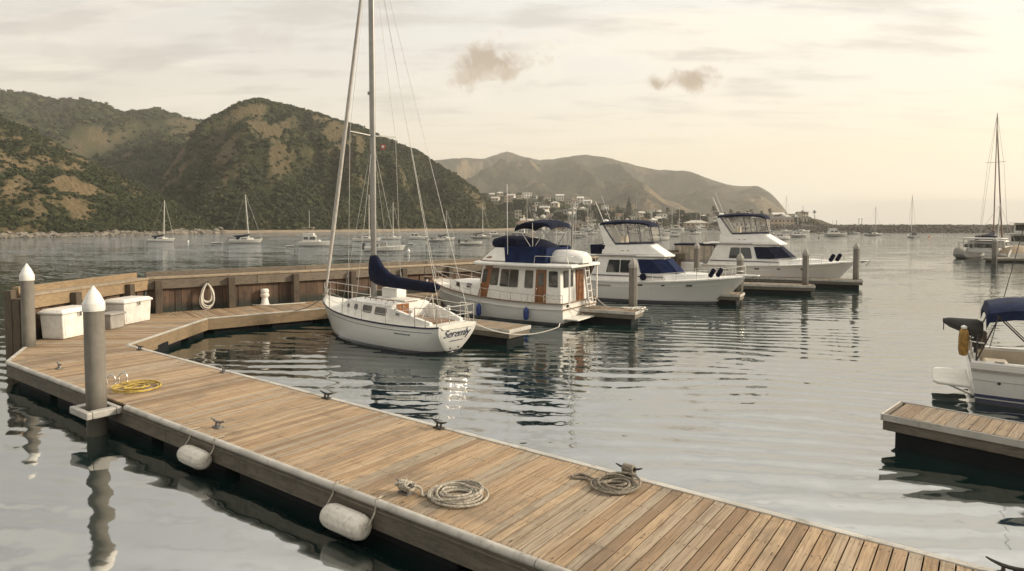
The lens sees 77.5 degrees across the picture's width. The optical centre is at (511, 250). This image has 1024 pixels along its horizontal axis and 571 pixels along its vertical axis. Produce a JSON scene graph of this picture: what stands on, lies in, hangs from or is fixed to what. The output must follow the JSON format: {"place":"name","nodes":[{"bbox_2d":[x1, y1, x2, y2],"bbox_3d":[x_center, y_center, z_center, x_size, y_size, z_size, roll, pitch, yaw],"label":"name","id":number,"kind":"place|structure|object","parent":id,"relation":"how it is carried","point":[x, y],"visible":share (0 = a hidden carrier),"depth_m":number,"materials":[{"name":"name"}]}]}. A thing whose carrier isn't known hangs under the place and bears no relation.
{"place":"outdoors","nodes":[
{"label":"outdoors","id":0,"kind":"place"},
{"bbox_2d":[0,123,178,233],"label":"headland","id":1,"kind":"structure","parent":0,"point":[77,208],"depth_m":221.74,"materials":[{"name":"soil"}]},
{"bbox_2d":[0,114,217,233],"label":"headland scrub","id":2,"kind":"object","parent":1,"relation":"on","point":[131,209],"visible":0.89,"depth_m":238.46,"materials":[{"name":"green plant"}]},
{"bbox_2d":[0,91,200,186],"bbox_3d":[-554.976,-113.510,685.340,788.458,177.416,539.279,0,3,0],"label":"inland ridge","id":3,"kind":"structure","parent":0,"point":[88,140],"depth_m":592.86,"materials":[{"name":"plant"}]},
{"bbox_2d":[0,88,202,188],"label":"inland scrub","id":4,"kind":"object","parent":3,"relation":"on","point":[146,173],"visible":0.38,"depth_m":593.92,"materials":[{"name":"green plant"}]},
{"bbox_2d":[156,101,496,229],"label":"chaparral hill","id":5,"kind":"structure","parent":0,"point":[259,126],"depth_m":360.44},
{"bbox_2d":[152,97,518,229],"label":"hillside scrub","id":6,"kind":"object","parent":5,"relation":"on","point":[318,213],"visible":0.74,"depth_m":353.00,"materials":[{"name":"green plant"}]},
{"bbox_2d":[225,228,514,232],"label":"beach","id":7,"kind":"structure","parent":0,"point":[282,231],"depth_m":310.87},
{"bbox_2d":[0,224,1023,570],"bbox_3d":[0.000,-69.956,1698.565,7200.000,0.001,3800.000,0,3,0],"label":"water","id":8,"kind":"structure","parent":0,"point":[776,402],"depth_m":14.77,"materials":[{"name":"liquid"}]},
{"bbox_2d":[19,263,35,347],"bbox_3d":[-14.128,2.624,18.659,0.360,4.530,0.356,0,3,0],"label":"piling","id":9,"kind":"object","parent":8,"relation":"in","point":[27,292],"visible":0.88,"depth_m":18.50,"materials":[{"name":"concrete"}]},
{"bbox_2d":[82,286,107,436],"bbox_3d":[-8.265,2.915,12.680,0.392,4.470,0.388,0,3,0],"label":"piling","id":10,"kind":"object","parent":8,"relation":"in","point":[93,306],"visible":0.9,"depth_m":12.52,"materials":[{"name":"concrete"}]},
{"bbox_2d":[148,200,174,241],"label":"moored sailboat","id":11,"kind":"object","parent":8,"relation":"on","point":[158,238],"visible":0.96,"depth_m":144.22,"materials":[{"name":"paint"}]},
{"bbox_2d":[229,194,262,242],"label":"moored sailboat","id":12,"kind":"object","parent":8,"relation":"on","point":[244,239],"visible":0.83,"depth_m":133.27,"materials":[{"name":"paint"}]},
{"bbox_2d":[298,220,329,245],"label":"moored motorboat","id":13,"kind":"object","parent":8,"relation":"on","point":[310,239],"visible":0.73,"depth_m":115.58,"materials":[{"name":"paint"}]},
{"bbox_2d":[4,250,684,359],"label":"timber wall","id":14,"kind":"structure","parent":8,"relation":"in","point":[174,291],"depth_m":27.08,"materials":[{"name":"brown wood"}]},
{"bbox_2d":[199,281,214,309],"bbox_3d":[-12.660,1.846,26.475,0.590,1.210,0.313,-1,3,-26],"label":"hanging rope","id":15,"kind":"object","parent":14,"relation":"hanging from","point":[201,300],"visible":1,"depth_m":26.46,"materials":[{"name":"fabric"}]},
{"bbox_2d":[352,196,380,241],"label":"moored sailboat","id":16,"kind":"object","parent":8,"relation":"on","point":[367,239],"visible":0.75,"depth_m":143.63,"materials":[{"name":"paint"}]},
{"bbox_2d":[362,242,404,250],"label":"moored skiff","id":17,"kind":"object","parent":8,"relation":"on","point":[382,247],"visible":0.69,"depth_m":94.54,"materials":[{"name":"paint"}]},
{"bbox_2d":[382,204,401,238],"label":"moored sailboat","id":18,"kind":"object","parent":8,"relation":"on","point":[388,236],"visible":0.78,"depth_m":163.81,"materials":[{"name":"paint"}]},
{"bbox_2d":[322,0,476,353],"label":"sailboat","id":19,"kind":"object","parent":8,"relation":"on","point":[393,317],"visible":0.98,"depth_m":22.19,"materials":[{"name":"paint"}]},
{"bbox_2d":[362,304,371,312],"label":"cabin window","id":20,"kind":"structure","parent":19,"relation":"in","point":[366,308],"depth_m":22.22,"materials":[{"name":"grey glass"}]},
{"bbox_2d":[374,307,386,315],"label":"cabin window","id":21,"kind":"structure","parent":19,"relation":"in","point":[378,310],"depth_m":21.71,"materials":[{"name":"grey glass"}]},
{"bbox_2d":[476,323,559,334],"bbox_3d":[0.344,2.583,21.791,3.656,0.593,0.656,-2,3,-31],"label":"mooring line","id":22,"kind":"object","parent":19,"relation":"attached to","point":[518,334],"visible":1,"depth_m":21.68,"materials":[{"name":"white fabric"}]},
{"bbox_2d":[408,233,427,238],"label":"moored motorboat","id":23,"kind":"object","parent":8,"relation":"on","point":[415,236],"visible":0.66,"depth_m":163.20,"materials":[{"name":"paint"}]},
{"bbox_2d":[437,210,454,239],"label":"moored sailboat","id":24,"kind":"object","parent":8,"relation":"on","point":[446,238],"visible":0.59,"depth_m":156.67,"materials":[{"name":"paint"}]},
{"bbox_2d":[458,238,482,244],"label":"moored skiff","id":25,"kind":"object","parent":8,"relation":"on","point":[469,242],"visible":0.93,"depth_m":123.91,"materials":[{"name":"paint"}]},
{"bbox_2d":[470,211,491,238],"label":"moored sailboat","id":26,"kind":"object","parent":8,"relation":"on","point":[477,236],"visible":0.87,"depth_m":171.46,"materials":[{"name":"paint"}]},
{"bbox_2d":[487,231,504,235],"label":"moored motorboat","id":27,"kind":"object","parent":8,"relation":"on","point":[493,233],"visible":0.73,"depth_m":199.81,"materials":[{"name":"paint"}]},
{"bbox_2d":[462,317,530,344],"bbox_3d":[-3.413,3.061,24.903,9.135,1.012,1.320,2,3,36],"label":"finger dock","id":28,"kind":"object","parent":8,"relation":"on","point":[480,334],"visible":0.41,"depth_m":22.42,"materials":[{"name":"brown wood"}]},
{"bbox_2d":[5,292,996,570],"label":"floating dock","id":29,"kind":"object","parent":8,"relation":"on","point":[537,510],"visible":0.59,"depth_m":9.21,"materials":[{"name":"brown wood"}]},
{"bbox_2d":[37,305,82,338],"bbox_3d":[-14.141,2.253,20.316,0.908,0.915,1.340,0,3,8],"label":"deck box","id":30,"kind":"object","parent":29,"relation":"on","point":[64,322],"visible":0.78,"depth_m":19.76,"materials":[{"name":"white plastic"}]},
{"bbox_2d":[105,311,126,328],"bbox_3d":[-13.720,2.367,21.844,0.590,0.555,0.710,0,3,10],"label":"deck box","id":31,"kind":"object","parent":29,"relation":"on","point":[114,319],"visible":0.73,"depth_m":21.68,"materials":[{"name":"grey plastic"}]},
{"bbox_2d":[104,296,152,324],"bbox_3d":[-13.911,2.141,23.114,0.958,0.895,1.390,0,3,10],"label":"deck box","id":32,"kind":"object","parent":29,"relation":"on","point":[136,308],"visible":0.84,"depth_m":22.83,"materials":[{"name":"white plastic"}]},
{"bbox_2d":[111,379,161,392],"bbox_3d":[-8.172,2.941,13.894,0.958,0.098,0.980,0,3,0],"label":"hose coil","id":33,"kind":"object","parent":29,"relation":"on","point":[141,382],"visible":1,"depth_m":13.89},
{"bbox_2d":[177,427,224,469],"bbox_3d":[-5.295,3.360,10.782,0.837,0.522,0.474,2,3,36],"label":"dock fender","id":34,"kind":"object","parent":29,"relation":"hanging from","point":[194,457],"visible":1,"depth_m":10.56,"materials":[{"name":"white plastic"}]},
{"bbox_2d":[211,417,224,428],"bbox_3d":[-5.176,3.035,11.226,0.398,0.153,0.110,1,3,31],"label":"cleat","id":35,"kind":"object","parent":29,"relation":"on","point":[216,426],"visible":1,"depth_m":11.21,"materials":[{"name":"metal"}]},
{"bbox_2d":[260,288,269,304],"bbox_3d":[-10.876,2.018,28.058,0.400,0.720,0.400,0,3,0],"label":"water pedestal","id":36,"kind":"object","parent":29,"relation":"on","point":[264,294],"visible":1,"depth_m":27.93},
{"bbox_2d":[319,479,385,540],"bbox_3d":[-2.150,3.466,8.469,0.897,0.532,0.494,2,3,36],"label":"dock fender","id":37,"kind":"object","parent":29,"relation":"hanging from","point":[348,522],"visible":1,"depth_m":8.25,"materials":[{"name":"white plastic"}]},
{"bbox_2d":[396,478,415,495],"bbox_3d":[-1.420,3.154,8.504,0.398,0.153,0.110,2,3,41],"label":"cleat","id":38,"kind":"object","parent":29,"relation":"on","point":[405,493],"visible":0.62,"depth_m":8.46,"materials":[{"name":"metal"}]},
{"bbox_2d":[431,418,446,429],"bbox_3d":[-1.279,3.037,11.185,0.398,0.153,0.110,2,3,41],"label":"cleat","id":39,"kind":"object","parent":29,"relation":"on","point":[438,427],"visible":1,"depth_m":11.16,"materials":[{"name":"metal"}]},
{"bbox_2d":[395,478,488,507],"bbox_3d":[-0.935,3.151,8.372,1.272,0.165,0.723,0,3,0],"label":"rope coil","id":40,"kind":"object","parent":29,"relation":"on","point":[467,498],"visible":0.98,"depth_m":8.38,"materials":[{"name":"fabric"}]},
{"bbox_2d":[571,463,641,494],"bbox_3d":[1.301,3.132,8.796,0.947,0.168,0.792,0,3,0],"label":"rope coil","id":41,"kind":"object","parent":29,"relation":"on","point":[618,476],"visible":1,"depth_m":8.78,"materials":[{"name":"fabric"}]},
{"bbox_2d":[986,556,1023,570],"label":"cleat","id":42,"kind":"object","parent":29,"relation":"on","point":[1004,567],"visible":1,"depth_m":6.50,"materials":[{"name":"metal"}]},
{"bbox_2d":[423,203,599,325],"bbox_3d":[-0.454,0.280,29.265,9.245,6.506,3.617,2,3,33],"label":"trawler yacht","id":43,"kind":"object","parent":8,"relation":"on","point":[516,270],"visible":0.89,"depth_m":27.47,"materials":[{"name":"paint"}]},
{"bbox_2d":[476,290,480,315],"bbox_3d":[-1.451,2.268,27.802,0.230,1.124,0.244,0,3,0],"label":"boat fender","id":44,"kind":"object","parent":43,"relation":"hanging from","point":[478,309],"visible":1,"depth_m":27.73,"materials":[{"name":"blue plastic"}]},
{"bbox_2d":[478,265,492,296],"bbox_3d":[-1.213,1.406,28.441,0.861,1.511,0.070,2,3,33],"label":"side door","id":45,"kind":"structure","parent":43,"relation":"in","point":[487,272],"depth_m":28.40,"materials":[{"name":"brown wood"}]},
{"bbox_2d":[490,268,498,284],"bbox_3d":[-0.772,1.127,28.154,0.507,0.764,0.035,2,3,34],"label":"deckhouse window","id":46,"kind":"structure","parent":43,"relation":"in","point":[495,271],"depth_m":28.14,"materials":[{"name":"grey glass"}]},
{"bbox_2d":[500,269,518,286],"bbox_3d":[-0.128,1.179,27.726,0.989,0.764,0.050,2,3,33],"label":"deckhouse window","id":47,"kind":"structure","parent":43,"relation":"in","point":[509,277],"depth_m":27.70,"materials":[{"name":"grey glass"}]},
{"bbox_2d":[523,295,528,319],"bbox_3d":[0.585,2.370,26.534,0.230,1.029,0.244,0,3,0],"label":"boat fender","id":48,"kind":"object","parent":43,"relation":"hanging from","point":[525,313],"visible":1,"depth_m":26.46,"materials":[{"name":"blue plastic"}]},
{"bbox_2d":[524,270,532,287],"bbox_3d":[0.716,1.204,27.167,0.443,0.764,0.040,2,3,34],"label":"deckhouse window","id":49,"kind":"structure","parent":43,"relation":"in","point":[528,283],"depth_m":27.17,"materials":[{"name":"grey glass"}]},
{"bbox_2d":[535,269,546,302],"bbox_3d":[1.196,1.517,26.843,0.547,1.461,0.082,2,3,33],"label":"side door","id":50,"kind":"structure","parent":43,"relation":"in","point":[540,284],"depth_m":26.83,"materials":[{"name":"brown wood"}]},
{"bbox_2d":[549,271,557,287],"bbox_3d":[1.714,1.183,26.504,0.433,0.664,0.039,2,3,34],"label":"deckhouse window","id":51,"kind":"structure","parent":43,"relation":"in","point":[553,275],"depth_m":26.48,"materials":[{"name":"grey glass"}]},
{"bbox_2d":[564,270,572,287],"bbox_3d":[2.388,1.178,26.885,0.050,0.700,0.800,2,3,33],"label":"aft window","id":52,"kind":"structure","parent":43,"relation":"in","point":[566,273],"depth_m":26.78,"materials":[{"name":"grey glass"}]},
{"bbox_2d":[545,250,592,263],"bbox_3d":[2.233,0.217,27.359,2.241,0.561,1.339,2,3,33],"label":"dinghy","id":53,"kind":"object","parent":43,"relation":"on","point":[581,257],"visible":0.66,"depth_m":26.72,"materials":[{"name":"grey plastic"}]},
{"bbox_2d":[576,269,583,300],"bbox_3d":[2.955,1.500,27.784,0.050,1.420,0.700,2,3,33],"label":"aft door","id":54,"kind":"structure","parent":43,"relation":"in","point":[579,272],"depth_m":27.73,"materials":[{"name":"brown wood"}]},
{"bbox_2d":[441,299,643,324],"bbox_3d":[0.423,2.872,29.230,11.135,1.012,1.270,1,3,28],"label":"finger dock","id":55,"kind":"object","parent":8,"relation":"on","point":[611,314],"visible":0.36,"depth_m":26.72,"materials":[{"name":"brown wood"}]},
{"bbox_2d":[621,306,647,309],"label":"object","id":56,"kind":"object","parent":55,"relation":"on","point":[637,308],"visible":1,"depth_m":26.97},
{"bbox_2d":[629,258,637,306],"bbox_3d":[5.208,2.394,27.463,0.373,4.220,0.373,1,3,22],"label":"piling","id":57,"kind":"object","parent":8,"relation":"in","point":[633,269],"visible":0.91,"depth_m":27.28,"materials":[{"name":"concrete"}]},
{"bbox_2d":[647,228,669,239],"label":"moored motorboat","id":58,"kind":"object","parent":8,"relation":"on","point":[656,235],"visible":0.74,"depth_m":156.07,"materials":[{"name":"paint"}]},
{"bbox_2d":[586,195,760,303],"bbox_3d":[8.321,0.036,34.332,9.566,6.245,3.186,1,3,27],"label":"flybridge cruiser","id":59,"kind":"object","parent":8,"relation":"on","point":[663,277],"visible":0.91,"depth_m":33.72,"materials":[{"name":"paint"}]},
{"bbox_2d":[606,259,619,271],"bbox_3d":[5.468,0.813,34.530,0.754,0.678,0.099,1,3,27],"label":"cabin window","id":60,"kind":"structure","parent":59,"relation":"in","point":[613,265],"depth_m":34.51,"materials":[{"name":"black glass"}]},
{"bbox_2d":[620,260,630,272],"bbox_3d":[6.176,0.829,34.174,0.780,0.678,0.099,1,3,27],"label":"cabin window","id":61,"kind":"structure","parent":59,"relation":"in","point":[624,266],"depth_m":34.22,"materials":[{"name":"black glass"}]},
{"bbox_2d":[694,242,699,271],"bbox_3d":[12.244,1.631,42.304,0.383,4.450,0.383,1,3,22],"label":"piling","id":62,"kind":"object","parent":8,"relation":"in","point":[696,255],"visible":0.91,"depth_m":42.10,"materials":[{"name":"concrete"}]},
{"bbox_2d":[716,292,744,304],"bbox_3d":[8.378,2.622,34.950,8.135,1.012,1.270,1,3,30],"label":"finger dock","id":63,"kind":"object","parent":8,"relation":"on","point":[733,298],"visible":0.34,"depth_m":32.76,"materials":[{"name":"grey wood"}]},
{"bbox_2d":[736,252,743,300],"bbox_3d":[12.285,2.136,34.406,0.383,4.130,0.383,1,3,22],"label":"piling","id":64,"kind":"object","parent":8,"relation":"in","point":[740,259],"visible":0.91,"depth_m":34.22,"materials":[{"name":"concrete"}]},
{"bbox_2d":[674,192,869,277],"bbox_3d":[17.973,-0.749,44.976,12.703,6.994,3.569,1,3,30],"label":"flybridge cruiser","id":65,"kind":"object","parent":8,"relation":"on","point":[765,254],"visible":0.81,"depth_m":44.24,"materials":[{"name":"paint"}]},
{"bbox_2d":[729,247,739,257],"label":"cabin window","id":66,"kind":"structure","parent":65,"relation":"in","point":[734,251],"depth_m":44.88,"materials":[{"name":"grey glass"}]},
{"bbox_2d":[741,247,751,258],"bbox_3d":[16.336,0.153,44.482,0.775,0.759,0.111,1,3,30],"label":"cabin window","id":67,"kind":"structure","parent":65,"relation":"in","point":[746,252],"depth_m":44.45,"materials":[{"name":"grey glass"}]},
{"bbox_2d":[733,282,815,294],"bbox_3d":[13.482,2.443,39.060,9.135,1.012,1.270,1,3,20],"label":"finger dock","id":68,"kind":"object","parent":8,"relation":"on","point":[776,288],"visible":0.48,"depth_m":37.74,"materials":[{"name":"grey wood"}]},
{"bbox_2d":[773,197,791,232],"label":"moored sailboat","id":69,"kind":"object","parent":8,"relation":"on","point":[782,230],"visible":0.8,"depth_m":276.45,"materials":[{"name":"paint"}]},
{"bbox_2d":[775,230,790,238],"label":"moored motorboat","id":70,"kind":"object","parent":8,"relation":"on","point":[779,235],"visible":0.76,"depth_m":163.29,"materials":[{"name":"paint"}]},
{"bbox_2d":[721,275,862,288],"bbox_3d":[18.346,2.277,42.855,9.135,1.012,1.270,1,3,25],"label":"finger dock","id":71,"kind":"object","parent":8,"relation":"on","point":[845,283],"visible":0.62,"depth_m":41.55,"materials":[{"name":"brown wood"}]},
{"bbox_2d":[789,232,806,236],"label":"moored motorboat","id":72,"kind":"object","parent":8,"relation":"on","point":[796,234],"visible":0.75,"depth_m":189.07,"materials":[{"name":"paint"}]},
{"bbox_2d":[792,210,809,232],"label":"moored sailboat","id":73,"kind":"object","parent":8,"relation":"on","point":[803,230],"visible":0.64,"depth_m":276.38,"materials":[{"name":"paint"}]},
{"bbox_2d":[802,248,808,284],"bbox_3d":[17.343,1.946,37.721,0.383,4.220,0.383,1,3,22],"label":"piling","id":74,"kind":"object","parent":8,"relation":"in","point":[805,266],"visible":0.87,"depth_m":37.54,"materials":[{"name":"concrete"}]},
{"bbox_2d":[825,224,846,235],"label":"moored motorboat","id":75,"kind":"object","parent":8,"relation":"on","point":[832,231],"visible":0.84,"depth_m":199.38,"materials":[{"name":"paint"}]},
{"bbox_2d":[853,243,859,279],"bbox_3d":[22.209,1.680,41.190,0.383,4.450,0.383,-1,3,-22],"label":"piling","id":76,"kind":"object","parent":8,"relation":"in","point":[856,252],"visible":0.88,"depth_m":41.01,"materials":[{"name":"concrete"}]},
{"bbox_2d":[864,207,881,235],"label":"moored sailboat","id":77,"kind":"object","parent":8,"relation":"on","point":[870,233],"visible":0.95,"depth_m":211.80,"materials":[{"name":"paint"}]},
{"bbox_2d":[759,224,1013,231],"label":"breakwater","id":78,"kind":"object","parent":8,"relation":"in","point":[915,228],"visible":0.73,"depth_m":290.93,"materials":[{"name":"stone"}]},
{"bbox_2d":[907,195,919,237],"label":"moored sailboat","id":79,"kind":"object","parent":8,"relation":"on","point":[912,235],"visible":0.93,"depth_m":182.66,"materials":[{"name":"paint"}]},
{"bbox_2d":[880,401,1023,474],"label":"finger dock","id":80,"kind":"object","parent":8,"relation":"on","point":[988,441],"visible":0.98,"depth_m":11.39,"materials":[{"name":"brown wood"}]},
{"bbox_2d":[932,227,1023,409],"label":"bimini boat","id":81,"kind":"object","parent":8,"relation":"on","point":[996,376],"visible":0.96,"depth_m":14.83,"materials":[{"name":"paint"}]},
{"bbox_2d":[953,203,1015,258],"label":"catamaran","id":82,"kind":"object","parent":8,"relation":"on","point":[974,248],"visible":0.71,"depth_m":75.07,"materials":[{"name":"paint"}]},
{"bbox_2d":[968,241,1012,246],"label":"saloon window","id":83,"kind":"structure","parent":82,"relation":"in","point":[984,243],"depth_m":74.93,"materials":[{"name":"black glass"}]},
{"bbox_2d":[975,113,1007,254],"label":"moored sailboat","id":84,"kind":"object","parent":8,"relation":"on","point":[988,235],"visible":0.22,"depth_m":87.57,"materials":[{"name":"paint"}]},
{"bbox_2d":[991,238,997,263],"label":"piling","id":85,"kind":"object","parent":8,"relation":"in","point":[994,250],"visible":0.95,"depth_m":65.07,"materials":[{"name":"concrete"}]},
{"bbox_2d":[983,257,1023,262],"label":"finger dock","id":86,"kind":"object","parent":8,"relation":"on","point":[1005,259],"visible":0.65,"depth_m":67.85,"materials":[{"name":"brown wood"}]},
{"bbox_2d":[998,245,1023,256],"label":"covered runabout","id":87,"kind":"object","parent":8,"relation":"on","point":[1005,252],"visible":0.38,"depth_m":72.06,"materials":[{"name":"paint"}]},
{"bbox_2d":[1005,223,1023,245],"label":"motor yacht","id":88,"kind":"object","parent":8,"relation":"on","point":[1018,229],"visible":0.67,"depth_m":87.94,"materials":[{"name":"paint"}]},
{"bbox_2d":[1011,236,1023,241],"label":"saloon windows","id":89,"kind":"structure","parent":88,"relation":"in","point":[1017,238],"depth_m":87.65,"materials":[{"name":"black glass"}]},
{"bbox_2d":[0,0,1023,223],"label":"sky","id":90,"kind":"structure","parent":0,"point":[842,110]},
{"bbox_2d":[488,176,695,214],"bbox_3d":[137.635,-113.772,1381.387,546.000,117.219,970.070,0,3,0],"label":"mountain spur","id":91,"kind":"structure","parent":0,"point":[621,190],"depth_m":1220.38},
{"bbox_2d":[435,152,787,215],"bbox_3d":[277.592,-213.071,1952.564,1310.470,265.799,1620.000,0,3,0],"label":"mountain","id":92,"kind":"structure","parent":0,"point":[507,172],"depth_m":1543.23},
{"bbox_2d":[545,227,759,229],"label":"quay","id":93,"kind":"structure","parent":0,"point":[577,228],"depth_m":407.74,"materials":[{"name":"concrete"}]},
{"bbox_2d":[487,193,829,226],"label":"town hillside","id":94,"kind":"structure","parent":0,"point":[566,206],"depth_m":556.77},
{"bbox_2d":[503,202,514,211],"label":"broadleaf tree","id":95,"kind":"object","parent":94,"relation":"on","point":[510,207],"visible":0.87,"depth_m":479.19,"materials":[{"name":"green plant"}]},
{"bbox_2d":[516,199,531,210],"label":"broadleaf tree","id":96,"kind":"object","parent":94,"relation":"on","point":[522,204],"visible":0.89,"depth_m":483.21,"materials":[{"name":"green plant"}]},
{"bbox_2d":[534,208,544,218],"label":"broadleaf tree","id":97,"kind":"object","parent":94,"relation":"on","point":[539,212],"visible":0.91,"depth_m":452.22,"materials":[{"name":"green plant"}]},
{"bbox_2d":[552,212,562,220],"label":"broadleaf tree","id":98,"kind":"object","parent":94,"relation":"on","point":[556,216],"visible":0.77,"depth_m":434.28,"materials":[{"name":"green plant"}]},
{"bbox_2d":[555,194,563,200],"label":"house","id":99,"kind":"structure","parent":94,"relation":"on","point":[559,197],"depth_m":663.95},
{"bbox_2d":[564,220,586,226],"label":"house","id":100,"kind":"structure","parent":94,"relation":"on","point":[579,223],"depth_m":419.91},
{"bbox_2d":[576,210,588,220],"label":"broadleaf tree","id":101,"kind":"object","parent":94,"relation":"on","point":[582,214],"visible":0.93,"depth_m":442.74,"materials":[{"name":"green plant"}]},
{"bbox_2d":[592,210,604,221],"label":"broadleaf tree","id":102,"kind":"object","parent":94,"relation":"on","point":[595,212],"visible":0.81,"depth_m":450.98,"materials":[{"name":"green plant"}]},
{"bbox_2d":[625,197,632,214],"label":"conifer tree","id":103,"kind":"object","parent":94,"relation":"on","point":[629,211],"visible":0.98,"depth_m":564.50,"materials":[{"name":"green plant"}]},
{"bbox_2d":[483,192,825,226],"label":"town scrub","id":104,"kind":"object","parent":94,"relation":"on","point":[662,224],"visible":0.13,"depth_m":560.71,"materials":[{"name":"green plant"}]},
{"bbox_2d":[674,209,686,218],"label":"broadleaf tree","id":105,"kind":"object","parent":94,"relation":"on","point":[680,212],"visible":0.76,"depth_m":502.78,"materials":[{"name":"green plant"}]},
{"bbox_2d":[683,220,708,226],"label":"house","id":106,"kind":"structure","parent":94,"relation":"on","point":[693,224],"depth_m":419.88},
{"bbox_2d":[690,212,701,219],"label":"broadleaf tree","id":107,"kind":"object","parent":94,"relation":"on","point":[697,216],"visible":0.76,"depth_m":448.83,"materials":[{"name":"green plant"}]},
{"bbox_2d":[731,219,757,226],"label":"house","id":108,"kind":"structure","parent":94,"relation":"on","point":[738,223],"depth_m":419.82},
{"bbox_2d":[761,216,793,226],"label":"house","id":109,"kind":"structure","parent":94,"relation":"on","point":[781,220],"depth_m":419.84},
{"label":"rocky shore","id":110,"kind":"structure","parent":0,"visible":0},
{"bbox_2d":[0,226,226,237],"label":"shore stones","id":111,"kind":"object","parent":110,"relation":"on","point":[114,232],"visible":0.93,"depth_m":214.42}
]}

